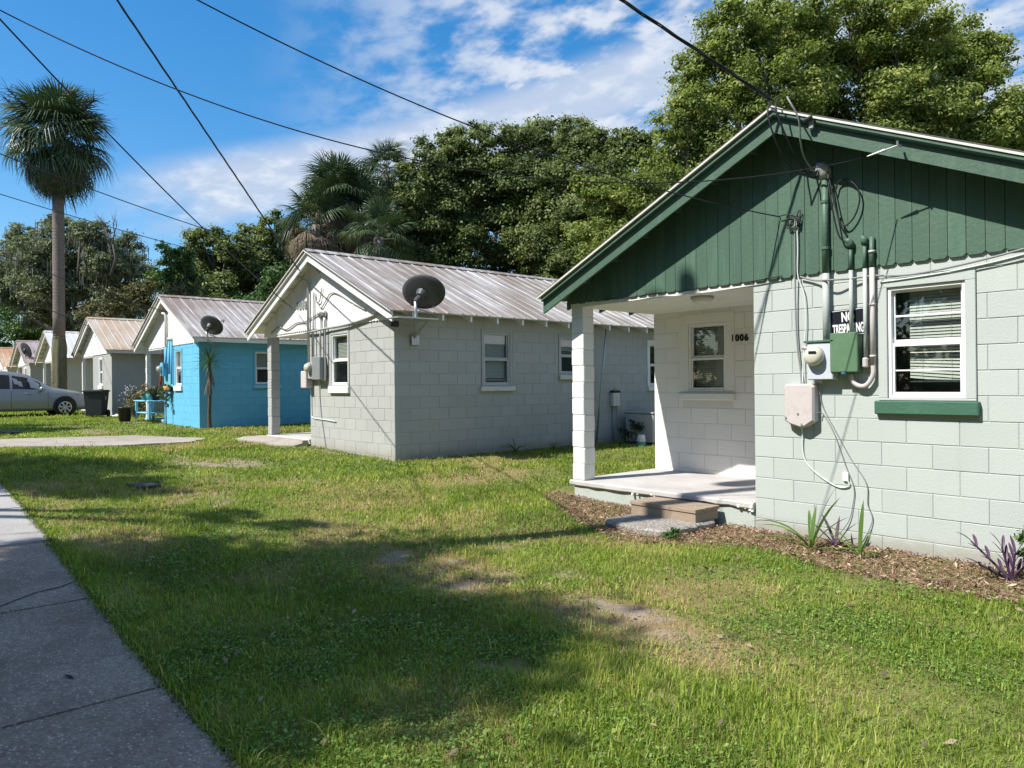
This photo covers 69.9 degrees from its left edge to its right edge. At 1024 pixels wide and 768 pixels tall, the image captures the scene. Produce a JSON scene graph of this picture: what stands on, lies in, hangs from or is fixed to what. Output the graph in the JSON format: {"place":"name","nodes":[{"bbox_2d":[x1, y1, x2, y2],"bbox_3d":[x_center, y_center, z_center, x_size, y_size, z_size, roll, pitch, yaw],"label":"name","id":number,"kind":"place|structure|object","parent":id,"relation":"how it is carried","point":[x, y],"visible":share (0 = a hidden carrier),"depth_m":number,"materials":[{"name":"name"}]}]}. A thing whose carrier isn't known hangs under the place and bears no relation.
{"place":"outdoors","nodes":[
{"label":"outdoors","id":0,"kind":"place"},
{"bbox_2d":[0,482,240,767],"bbox_3d":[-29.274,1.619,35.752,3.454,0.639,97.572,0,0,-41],"label":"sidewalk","id":1,"kind":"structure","parent":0,"point":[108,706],"depth_m":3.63,"materials":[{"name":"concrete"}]},
{"bbox_2d":[0,410,1023,767],"bbox_3d":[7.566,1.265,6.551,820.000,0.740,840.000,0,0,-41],"label":"lawn","id":2,"kind":"structure","parent":0,"point":[638,613],"depth_m":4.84,"materials":[{"name":"plant"}]},
{"bbox_2d":[0,347,21,373],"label":"cottage","id":3,"kind":"structure","parent":2,"relation":"on","point":[5,355],"depth_m":49.32,"materials":[{"name":"paint"}]},
{"bbox_2d":[9,340,50,386],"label":"cottage","id":4,"kind":"structure","parent":2,"relation":"on","point":[18,360],"depth_m":42.14,"materials":[{"name":"grey paint"}]},
{"bbox_2d":[20,342,34,364],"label":"satellite dish","id":5,"kind":"object","parent":4,"relation":"attached to","point":[25,349],"visible":1,"depth_m":41.46,"materials":[{"name":"metal"}]},
{"bbox_2d":[0,371,84,414],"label":"car","id":6,"kind":"object","parent":2,"relation":"on","point":[20,392],"visible":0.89,"depth_m":27.48,"materials":[{"name":"silver metal"}]},
{"bbox_2d":[0,74,124,389],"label":"cabbage palm","id":7,"kind":"object","parent":2,"relation":"on","point":[63,155],"visible":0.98,"depth_m":30.50,"materials":[{"name":"green plant"}]},
{"bbox_2d":[33,330,92,392],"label":"cottage","id":8,"kind":"structure","parent":2,"relation":"on","point":[74,369],"depth_m":35.10,"materials":[{"name":"paint"}]},
{"bbox_2d":[0,300,149,347],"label":"leafy tree","id":9,"kind":"object","parent":2,"relation":"on","point":[15,334],"visible":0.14,"depth_m":73.11,"materials":[{"name":"green plant"}]},
{"bbox_2d":[0,212,160,333],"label":"mossy oak","id":10,"kind":"object","parent":2,"relation":"on","point":[111,263],"visible":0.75,"depth_m":62.93,"materials":[{"name":"green plant"}]},
{"bbox_2d":[82,390,110,416],"bbox_3d":[-15.049,0.704,26.573,0.680,0.990,0.888,-1,0,-11],"label":"trash bin","id":11,"kind":"object","parent":2,"relation":"on","point":[96,402],"visible":0.99,"depth_m":26.23,"materials":[{"name":"plastic"}]},
{"bbox_2d":[0,435,205,448],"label":"walkway","id":12,"kind":"structure","parent":2,"relation":"on","point":[126,440],"depth_m":15.29,"materials":[{"name":"concrete"}]},
{"bbox_2d":[71,317,164,415],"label":"cottage","id":13,"kind":"structure","parent":2,"relation":"on","point":[119,364],"depth_m":28.05,"materials":[{"name":"grey paint"}]},
{"bbox_2d":[117,407,131,421],"bbox_3d":[-12.273,0.963,23.235,0.430,0.460,0.430,0,0,-41],"label":"bucket","id":14,"kind":"object","parent":2,"relation":"on","point":[124,414],"visible":1,"depth_m":23.09,"materials":[{"name":"black plastic"}]},
{"bbox_2d":[119,386,145,415],"bbox_3d":[-13.556,0.606,26.383,1.369,1.175,0.994,-1,0,22],"label":"flower bush","id":15,"kind":"object","parent":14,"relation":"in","point":[131,398],"visible":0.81,"depth_m":26.27,"materials":[{"name":"green plant"}]},
{"bbox_2d":[66,270,209,332],"bbox_3d":[-17.360,-2.012,35.005,7.574,6.728,3.228,-1,0,9],"label":"brush tree","id":16,"kind":"object","parent":2,"relation":"on","point":[140,293],"visible":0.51,"depth_m":34.94,"materials":[{"name":"green plant"}]},
{"bbox_2d":[0,470,284,767],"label":"edge grass","id":17,"kind":"structure","parent":2,"relation":"on","point":[79,577],"depth_m":3.91,"materials":[{"name":"green plant"}]},
{"bbox_2d":[126,482,161,488],"bbox_3d":[-4.791,1.316,9.533,0.480,0.030,0.280,-1,0,43],"label":"meter cover","id":18,"kind":"object","parent":2,"relation":"on","point":[143,485],"visible":0.9,"depth_m":9.47,"materials":[{"name":"concrete"}]},
{"bbox_2d":[133,400,164,419],"bbox_3d":[-11.308,0.797,22.949,0.585,0.585,1.700,0,0,-41],"label":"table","id":19,"kind":"object","parent":2,"relation":"on","point":[151,412],"visible":0.84,"depth_m":22.56,"materials":[{"name":"blue paint"}]},
{"bbox_2d":[156,384,172,423],"bbox_3d":[-10.156,0.597,21.556,0.549,1.232,0.429,-1,0,0],"label":"climbing plant","id":20,"kind":"object","parent":2,"relation":"on","point":[166,397],"visible":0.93,"depth_m":21.51,"materials":[{"name":"green plant"}]},
{"bbox_2d":[142,239,205,296],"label":"vine tree","id":21,"kind":"object","parent":2,"relation":"on","point":[184,263],"visible":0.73,"depth_m":34.88,"materials":[{"name":"green plant"}]},
{"bbox_2d":[193,346,223,428],"bbox_3d":[-8.092,0.087,19.632,0.962,2.290,0.916,-1,0,-9],"label":"yucca","id":22,"kind":"object","parent":2,"relation":"on","point":[209,384],"visible":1,"depth_m":19.58,"materials":[{"name":"green plant"}]},
{"bbox_2d":[157,222,261,298],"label":"oak tree","id":23,"kind":"object","parent":2,"relation":"on","point":[220,278],"visible":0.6,"depth_m":40.37,"materials":[{"name":"green plant"}]},
{"bbox_2d":[131,294,310,427],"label":"cottage","id":24,"kind":"structure","parent":2,"relation":"on","point":[240,392],"depth_m":20.93,"materials":[{"name":"blue paint"}]},
{"bbox_2d":[161,312,166,367],"bbox_3d":[-10.366,-1.315,21.860,0.169,1.655,0.073,-1,0,23],"label":"service mast","id":25,"kind":"object","parent":24,"relation":"attached to","point":[165,324],"visible":1,"depth_m":21.82,"materials":[{"name":"white metal"}]},
{"bbox_2d":[173,348,182,390],"bbox_3d":[-9.588,-0.406,21.176,0.184,1.212,0.690,0,0,-41],"label":"window","id":26,"kind":"structure","parent":24,"relation":"in","point":[178,386],"depth_m":21.34,"materials":[{"name":"blue paint"}]},
{"bbox_2d":[200,315,224,346],"bbox_3d":[-7.915,-1.397,19.534,0.599,0.815,0.811,0,0,-41],"label":"satellite dish","id":27,"kind":"object","parent":24,"relation":"attached to","point":[212,325],"visible":1,"depth_m":19.39,"materials":[{"name":"metal"}]},
{"bbox_2d":[253,350,281,387],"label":"window","id":28,"kind":"structure","parent":24,"relation":"in","point":[260,357],"depth_m":21.04,"materials":[{"name":"blue paint"}]},
{"bbox_2d":[227,259,290,300],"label":"leafy tree","id":29,"kind":"object","parent":2,"relation":"on","point":[275,274],"visible":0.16,"depth_m":27.32,"materials":[{"name":"green plant"}]},
{"bbox_2d":[228,208,310,299],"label":"oak tree","id":30,"kind":"object","parent":2,"relation":"on","point":[263,236],"visible":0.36,"depth_m":41.62,"materials":[{"name":"green plant"}]},
{"bbox_2d":[270,176,357,263],"bbox_3d":[-7.966,-3.769,29.975,3.640,9.828,3.810,-1,0,-21],"label":"cabbage palm","id":31,"kind":"object","parent":2,"relation":"on","point":[314,238],"visible":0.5,"depth_m":29.39,"materials":[{"name":"green plant"}]},
{"bbox_2d":[289,147,379,253],"bbox_3d":[-7.191,-4.491,30.963,4.000,11.255,4.090,-1,0,24],"label":"cabbage palm","id":32,"kind":"object","parent":2,"relation":"on","point":[334,169],"visible":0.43,"depth_m":30.28,"materials":[{"name":"green plant"}]},
{"bbox_2d":[319,158,401,253],"bbox_3d":[-6.561,-4.229,31.450,4.137,10.723,3.840,0,0,-41],"label":"cabbage palm","id":33,"kind":"object","parent":2,"relation":"on","point":[368,181],"visible":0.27,"depth_m":30.90,"materials":[{"name":"green plant"}]},
{"bbox_2d":[333,189,420,260],"bbox_3d":[-5.146,-3.112,28.022,3.168,8.500,3.436,0,0,-41],"label":"cabbage palm","id":34,"kind":"object","parent":2,"relation":"on","point":[377,246],"visible":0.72,"depth_m":27.66,"materials":[{"name":"green plant"}]},
{"bbox_2d":[357,137,411,245],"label":"cabbage palm","id":35,"kind":"object","parent":2,"relation":"on","point":[386,173],"visible":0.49,"depth_m":33.56,"materials":[{"name":"green plant"}]},
{"bbox_2d":[235,248,654,461],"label":"cottage","id":36,"kind":"structure","parent":2,"relation":"on","point":[485,365],"depth_m":14.03,"materials":[{"name":"grey paint"}]},
{"bbox_2d":[116,0,300,272],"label":"overhead wire","id":37,"kind":"object","parent":36,"relation":"attached to","point":[152,52],"visible":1,"depth_m":10.06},
{"bbox_2d":[300,278,309,362],"bbox_3d":[-4.139,-1.262,14.657,0.188,1.706,0.056,-1,0,12],"label":"service mast","id":38,"kind":"object","parent":36,"relation":"attached to","point":[308,330],"visible":0.88,"depth_m":14.62,"materials":[{"name":"metal"}]},
{"bbox_2d":[301,371,312,387],"bbox_3d":[-4.109,-0.089,14.680,0.154,0.340,0.240,0,0,-41],"label":"junction box","id":39,"kind":"object","parent":36,"relation":"attached to","point":[306,382],"visible":0.74,"depth_m":14.59,"materials":[{"name":"beige plastic"}]},
{"bbox_2d":[312,356,326,379],"bbox_3d":[-3.750,-0.306,14.264,0.154,0.445,0.330,0,0,-41],"label":"breaker box","id":40,"kind":"object","parent":36,"relation":"attached to","point":[317,368],"visible":1,"depth_m":14.15,"materials":[{"name":"grey metal"}]},
{"bbox_2d":[322,310,326,380],"bbox_3d":[-3.635,-0.739,14.153,0.092,1.376,0.182,0,0,-41],"label":"conduit","id":41,"kind":"object","parent":36,"relation":"attached to","point":[324,313],"visible":1,"depth_m":14.11,"materials":[{"name":"metal"}]},
{"bbox_2d":[328,330,349,392],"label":"window","id":42,"kind":"structure","parent":36,"relation":"in","point":[343,386],"depth_m":13.99,"materials":[{"name":"white paint"}]},
{"bbox_2d":[305,312,379,333],"bbox_3d":[-3.145,-1.155,13.598,0.068,0.268,3.155,0,0,-41],"label":"cable","id":43,"kind":"object","parent":36,"relation":"attached to","point":[354,322],"visible":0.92,"depth_m":13.46,"materials":[{"name":"grey rubber"}]},
{"bbox_2d":[387,316,438,344],"bbox_3d":[-1.711,-0.876,12.187,0.800,0.420,0.600,0,0,-41],"label":"dish bracket","id":44,"kind":"object","parent":36,"relation":"attached to","point":[415,339],"visible":1,"depth_m":12.25,"materials":[{"name":"metal"}]},
{"bbox_2d":[402,274,444,321],"bbox_3d":[-1.455,-1.395,12.072,0.616,0.753,0.743,-1,0,-19],"label":"satellite dish","id":45,"kind":"object","parent":44,"relation":"attached to","point":[423,291],"visible":1,"depth_m":11.97,"materials":[{"name":"metal"}]},
{"bbox_2d":[480,329,515,390],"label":"window","id":46,"kind":"structure","parent":36,"relation":"in","point":[493,359],"depth_m":13.93,"materials":[{"name":"grey paint"}]},
{"bbox_2d":[558,334,572,379],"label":"window","id":47,"kind":"structure","parent":36,"relation":"in","point":[565,371],"depth_m":15.13,"materials":[{"name":"grey paint"}]},
{"bbox_2d":[595,329,606,442],"bbox_3d":[1.890,-0.042,15.461,0.333,2.555,0.042,-1,0,-25],"label":"wall pipe","id":48,"kind":"object","parent":36,"relation":"attached to","point":[600,394],"depth_m":15.44,"materials":[{"name":"metal"}]},
{"bbox_2d":[610,390,624,440],"bbox_3d":[2.364,0.690,16.030,0.527,1.102,0.120,0,0,-38],"label":"outlet box","id":49,"kind":"object","parent":36,"relation":"attached to","point":[614,397],"visible":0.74,"depth_m":15.90,"materials":[{"name":"grey metal"}]},
{"bbox_2d":[647,340,654,390],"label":"window","id":50,"kind":"structure","parent":36,"relation":"in","point":[650,343],"depth_m":16.84,"materials":[{"name":"white paint"}]},
{"bbox_2d":[380,119,515,269],"bbox_3d":[-2.748,-5.662,34.815,7.692,13.771,6.769,0,0,-41],"label":"oak tree","id":51,"kind":"object","parent":2,"relation":"on","point":[438,215],"visible":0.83,"depth_m":33.36,"materials":[{"name":"green plant"}]},
{"bbox_2d":[285,160,645,270],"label":"oak tree","id":52,"kind":"object","parent":2,"relation":"on","point":[433,237],"depth_m":42.22,"materials":[{"name":"green plant"}]},
{"bbox_2d":[3,448,1022,767],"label":"fallen leaves","id":53,"kind":"object","parent":2,"relation":"on","point":[883,674],"depth_m":5.22,"materials":[{"name":"brown plant"}]},
{"bbox_2d":[446,113,598,276],"bbox_3d":[1.130,-6.140,35.569,7.381,14.705,9.252,0,0,-41],"label":"oak tree","id":54,"kind":"object","parent":2,"relation":"on","point":[526,236],"visible":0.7,"depth_m":33.81,"materials":[{"name":"green plant"}]},
{"bbox_2d":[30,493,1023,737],"bbox_3d":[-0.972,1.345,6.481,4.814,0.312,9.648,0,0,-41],"label":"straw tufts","id":55,"kind":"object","parent":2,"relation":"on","point":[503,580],"visible":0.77,"depth_m":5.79,"materials":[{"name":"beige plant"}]},
{"bbox_2d":[530,123,670,278],"bbox_3d":[3.699,-5.434,32.049,5.637,13.236,5.703,0,0,-41],"label":"oak tree","id":56,"kind":"object","parent":2,"relation":"on","point":[612,151],"visible":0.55,"depth_m":31.48,"materials":[{"name":"green plant"}]},
{"bbox_2d":[617,419,644,442],"bbox_3d":[2.649,0.991,15.755,1.009,0.585,0.506,0,0,-41],"label":"fern","id":57,"kind":"object","parent":2,"relation":"on","point":[634,428],"visible":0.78,"depth_m":15.64,"materials":[{"name":"green plant"}]},
{"bbox_2d":[624,410,654,442],"bbox_3d":[3.031,0.924,16.018,0.840,0.650,0.800,0,0,-41],"label":"air conditioner","id":58,"kind":"object","parent":2,"relation":"on","point":[647,418],"visible":0.41,"depth_m":15.66,"materials":[{"name":"grey metal"}]},
{"bbox_2d":[605,513,714,537],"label":"step slab","id":59,"kind":"structure","parent":2,"relation":"on","point":[641,524],"depth_m":7.27,"materials":[{"name":"concrete"}]},
{"bbox_2d":[630,496,719,522],"bbox_3d":[1.701,1.318,7.712,0.420,0.136,0.840,0,0,-41],"label":"wooden step","id":60,"kind":"object","parent":59,"relation":"on","point":[681,510],"visible":1,"depth_m":7.54,"materials":[{"name":"brown wood"}]},
{"bbox_2d":[556,0,847,263],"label":"camphor tree","id":61,"kind":"object","parent":2,"relation":"on","point":[773,30],"visible":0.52,"depth_m":20.78,"materials":[{"name":"green plant"}]},
{"bbox_2d":[537,105,1023,571],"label":"cottage","id":62,"kind":"structure","parent":2,"relation":"on","point":[928,423],"depth_m":6.73,"materials":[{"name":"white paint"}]},
{"bbox_2d":[197,0,777,216],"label":"overhead wire","id":63,"kind":"object","parent":62,"relation":"attached to","point":[468,124],"visible":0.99,"depth_m":6.29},
{"bbox_2d":[602,275,781,299],"bbox_3d":[1.830,-1.012,7.886,0.024,0.040,2.300,0,0,-41],"label":"cable","id":64,"kind":"object","parent":62,"relation":"attached to","point":[695,288],"visible":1,"depth_m":7.73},
{"bbox_2d":[691,295,713,304],"bbox_3d":[2.133,-0.934,8.214,0.260,0.090,0.260,0,0,-41],"label":"ceiling light","id":65,"kind":"object","parent":62,"relation":"attached to","point":[703,299],"visible":1,"depth_m":8.13,"materials":[{"name":"glass"}]},
{"bbox_2d":[679,311,735,399],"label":"window","id":66,"kind":"structure","parent":62,"relation":"in","point":[715,347],"depth_m":9.71,"materials":[{"name":"white paint"}]},
{"bbox_2d":[778,209,800,230],"bbox_3d":[2.627,-1.537,6.938,0.029,0.196,0.225,0,0,-41],"label":"cable coil","id":67,"kind":"object","parent":62,"relation":"hanging from","point":[796,217],"visible":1,"depth_m":6.90,"materials":[{"name":"black rubber"}]},
{"bbox_2d":[794,219,801,383],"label":"cable","id":68,"kind":"object","parent":62,"relation":"attached to","point":[795,299],"visible":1,"depth_m":6.91,"materials":[{"name":"grey plastic"}]},
{"bbox_2d":[796,223,805,383],"bbox_3d":[2.714,-0.782,6.875,0.034,1.571,0.079,0,0,-41],"label":"cable","id":69,"kind":"object","parent":62,"relation":"attached to","point":[805,306],"visible":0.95,"depth_m":6.87,"materials":[{"name":"white plastic"}]},
{"bbox_2d":[784,384,818,427],"bbox_3d":[2.703,0.203,6.864,0.112,0.410,0.296,0,0,-41],"label":"junction box","id":70,"kind":"object","parent":62,"relation":"attached to","point":[801,405],"visible":1,"depth_m":6.81,"materials":[{"name":"beige plastic"}]},
{"bbox_2d":[802,340,837,382],"bbox_3d":[2.788,-0.203,6.683,0.218,0.390,0.309,0,0,-41],"label":"electric meter","id":71,"kind":"object","parent":62,"relation":"attached to","point":[816,355],"visible":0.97,"depth_m":6.63,"materials":[{"name":"paint"}]},
{"bbox_2d":[815,162,833,339],"bbox_3d":[2.846,-1.197,6.683,0.131,1.657,0.138,0,0,-41],"label":"service mast","id":72,"kind":"object","parent":62,"relation":"attached to","point":[824,204],"visible":0.94,"depth_m":6.66,"materials":[{"name":"green metal"}]},
{"bbox_2d":[767,98,815,174],"bbox_3d":[2.535,-2.256,6.674,0.475,0.686,0.066,-1,0,-11],"label":"service cable","id":73,"kind":"object","parent":72,"relation":"attached to","point":[788,164],"visible":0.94,"depth_m":6.64,"materials":[{"name":"black rubber"}]},
{"bbox_2d":[775,97,818,177],"bbox_3d":[2.569,-2.231,6.638,0.467,0.720,0.091,-1,0,-19],"label":"service cable","id":74,"kind":"object","parent":72,"relation":"attached to","point":[793,152],"visible":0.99,"depth_m":6.58,"materials":[{"name":"black rubber"}]},
{"bbox_2d":[786,96,816,171],"bbox_3d":[2.591,-2.255,6.586,0.438,0.656,0.153,0,0,-41],"label":"service cable","id":75,"kind":"object","parent":72,"relation":"attached to","point":[795,111],"visible":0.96,"depth_m":6.49,"materials":[{"name":"grey rubber"}]},
{"bbox_2d":[816,412,854,538],"bbox_3d":[2.945,0.835,6.659,0.326,1.156,0.055,-1,0,39],"label":"cable","id":76,"kind":"object","parent":62,"relation":"attached to","point":[847,471],"visible":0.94,"depth_m":6.60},
{"bbox_2d":[818,383,872,542],"bbox_3d":[2.982,0.685,6.579,0.066,1.514,0.468,0,0,-41],"label":"cable","id":77,"kind":"object","parent":62,"relation":"attached to","point":[851,460],"visible":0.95,"depth_m":6.54,"materials":[{"name":"grey plastic"}]},
{"bbox_2d":[830,332,862,373],"bbox_3d":[2.978,-0.270,6.525,0.134,0.370,0.244,0,0,-41],"label":"breaker box","id":78,"kind":"object","parent":62,"relation":"attached to","point":[846,352],"visible":1,"depth_m":6.47,"materials":[{"name":"green metal"}]},
{"bbox_2d":[834,178,859,226],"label":"cable","id":79,"kind":"object","parent":62,"relation":"attached to","point":[852,182],"visible":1,"depth_m":6.48,"materials":[{"name":"black rubber"}]},
{"bbox_2d":[830,307,867,333],"bbox_3d":[3.014,-0.552,6.572,0.011,0.240,0.336,0,-3,-41],"label":"sign","id":80,"kind":"object","parent":62,"relation":"attached to","point":[839,321],"visible":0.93,"depth_m":6.59,"materials":[{"name":"black metal"}]},
{"bbox_2d":[845,238,853,331],"bbox_3d":[3.004,-0.875,6.513,0.074,0.850,0.069,0,0,-41],"label":"conduit","id":81,"kind":"object","parent":62,"relation":"attached to","point":[849,242],"visible":0.93,"depth_m":6.50,"materials":[{"name":"green paint"}]},
{"bbox_2d":[848,236,875,388],"bbox_3d":[3.072,-0.621,6.448,0.056,1.321,0.245,0,0,-41],"label":"conduit","id":82,"kind":"object","parent":62,"relation":"attached to","point":[871,252],"visible":1,"depth_m":6.36,"materials":[{"name":"beige plastic"}]},
{"bbox_2d":[860,235,869,367],"bbox_3d":[3.092,-0.723,6.422,0.062,1.164,0.057,0,0,-41],"label":"conduit","id":83,"kind":"object","parent":62,"relation":"attached to","point":[865,359],"visible":1,"depth_m":6.41,"materials":[{"name":"green paint"}]},
{"bbox_2d":[867,141,901,156],"bbox_3d":[3.023,-1.907,5.959,0.077,0.073,0.250,0,0,-41],"label":"wire clamp","id":84,"kind":"object","parent":62,"relation":"attached to","point":[884,150],"visible":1,"depth_m":5.93,"materials":[{"name":"metal"}]},
{"bbox_2d":[0,10,863,183],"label":"overhead wire","id":85,"kind":"object","parent":84,"relation":"attached to","point":[410,158],"visible":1,"depth_m":5.53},
{"bbox_2d":[800,248,1023,281],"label":"cable","id":86,"kind":"object","parent":62,"relation":"attached to","point":[979,260],"visible":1,"depth_m":6.06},
{"bbox_2d":[874,269,980,415],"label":"window","id":87,"kind":"structure","parent":62,"relation":"in","point":[927,332],"depth_m":6.17,"materials":[{"name":"white paint"}]},
{"bbox_2d":[880,254,1023,282],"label":"cable","id":88,"kind":"object","parent":62,"relation":"attached to","point":[953,270],"visible":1,"depth_m":5.90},
{"bbox_2d":[543,489,1023,602],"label":"mulch","id":89,"kind":"object","parent":2,"relation":"on","point":[1019,588],"visible":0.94,"depth_m":6.16,"materials":[{"name":"brown plant"}]},
{"bbox_2d":[661,526,682,539],"bbox_3d":[1.487,1.400,6.850,0.185,0.143,0.204,0,0,-41],"label":"weed","id":90,"kind":"object","parent":89,"relation":"on","point":[671,532],"visible":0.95,"depth_m":6.82,"materials":[{"name":"green plant"}]},
{"bbox_2d":[751,489,876,554],"bbox_3d":[2.623,1.151,6.367,0.446,0.578,1.146,0,0,-41],"label":"strap leaf plant","id":91,"kind":"object","parent":89,"relation":"on","point":[811,528],"visible":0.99,"depth_m":6.40,"materials":[{"name":"green plant"}]},
{"bbox_2d":[824,500,881,557],"bbox_3d":[2.851,1.200,6.114,0.154,0.476,0.504,0,0,-43],"label":"strap leaf plant","id":92,"kind":"object","parent":89,"relation":"on","point":[860,536],"visible":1,"depth_m":6.07,"materials":[{"name":"green plant"}]},
{"bbox_2d":[958,532,1023,580],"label":"purple plant","id":93,"kind":"object","parent":89,"relation":"on","point":[1009,562],"visible":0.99,"depth_m":5.39,"materials":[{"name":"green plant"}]},
{"bbox_2d":[1013,525,1023,556],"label":"shrub","id":94,"kind":"object","parent":89,"relation":"on","point":[1020,538],"visible":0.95,"depth_m":5.38,"materials":[{"name":"green plant"}]},
{"bbox_2d":[815,513,856,545],"bbox_3d":[2.837,1.302,6.465,0.405,0.272,0.231,-1,0,27],"label":"purple plant","id":95,"kind":"object","parent":2,"relation":"on","point":[834,541],"visible":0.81,"depth_m":6.48,"materials":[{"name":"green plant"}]},
{"bbox_2d":[784,0,1023,147],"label":"camphor tree","id":96,"kind":"object","parent":2,"relation":"on","point":[909,77],"visible":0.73,"depth_m":21.61,"materials":[{"name":"green plant"}]},
{"bbox_2d":[1002,71,1023,150],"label":"camphor tree","id":97,"kind":"object","parent":2,"relation":"on","point":[1013,145],"visible":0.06,"depth_m":23.82,"materials":[{"name":"green plant"}]},
{"bbox_3d":[-18.114,-3.859,19.010,0.340,10.900,0.340,0,0,-41],"label":"utility pole","id":98,"kind":"object","parent":2,"relation":"on","visible":0},
{"bbox_2d":[0,254,165,311],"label":"overhead wire","id":99,"kind":"object","parent":98,"relation":"attached to","point":[80,284],"visible":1,"depth_m":20.95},
{"bbox_2d":[0,194,265,266],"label":"overhead wire","id":100,"kind":"object","parent":98,"relation":"attached to","point":[122,230],"visible":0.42,"depth_m":28.31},
{"bbox_2d":[0,153,297,255],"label":"overhead wire","id":101,"kind":"object","parent":98,"relation":"attached to","point":[131,203],"visible":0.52,"depth_m":28.33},
{"bbox_2d":[0,0,1023,370],"label":"sky","id":102,"kind":"structure","parent":0,"point":[493,61],"materials":[{"name":"blue"}]},
{"bbox_3d":[-5.288,-4.115,4.651,0.433,11.850,0.786,0,0,-41],"label":"utility pole","id":103,"kind":"object","parent":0,"visible":0},
{"bbox_2d":[0,18,295,310],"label":"overhead wire","id":104,"kind":"object","parent":103,"relation":"attached to","point":[42,64],"visible":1,"depth_m":9.12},
{"bbox_2d":[619,0,772,100],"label":"overhead wire","id":105,"kind":"object","parent":103,"relation":"attached to","point":[691,46],"visible":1,"depth_m":6.47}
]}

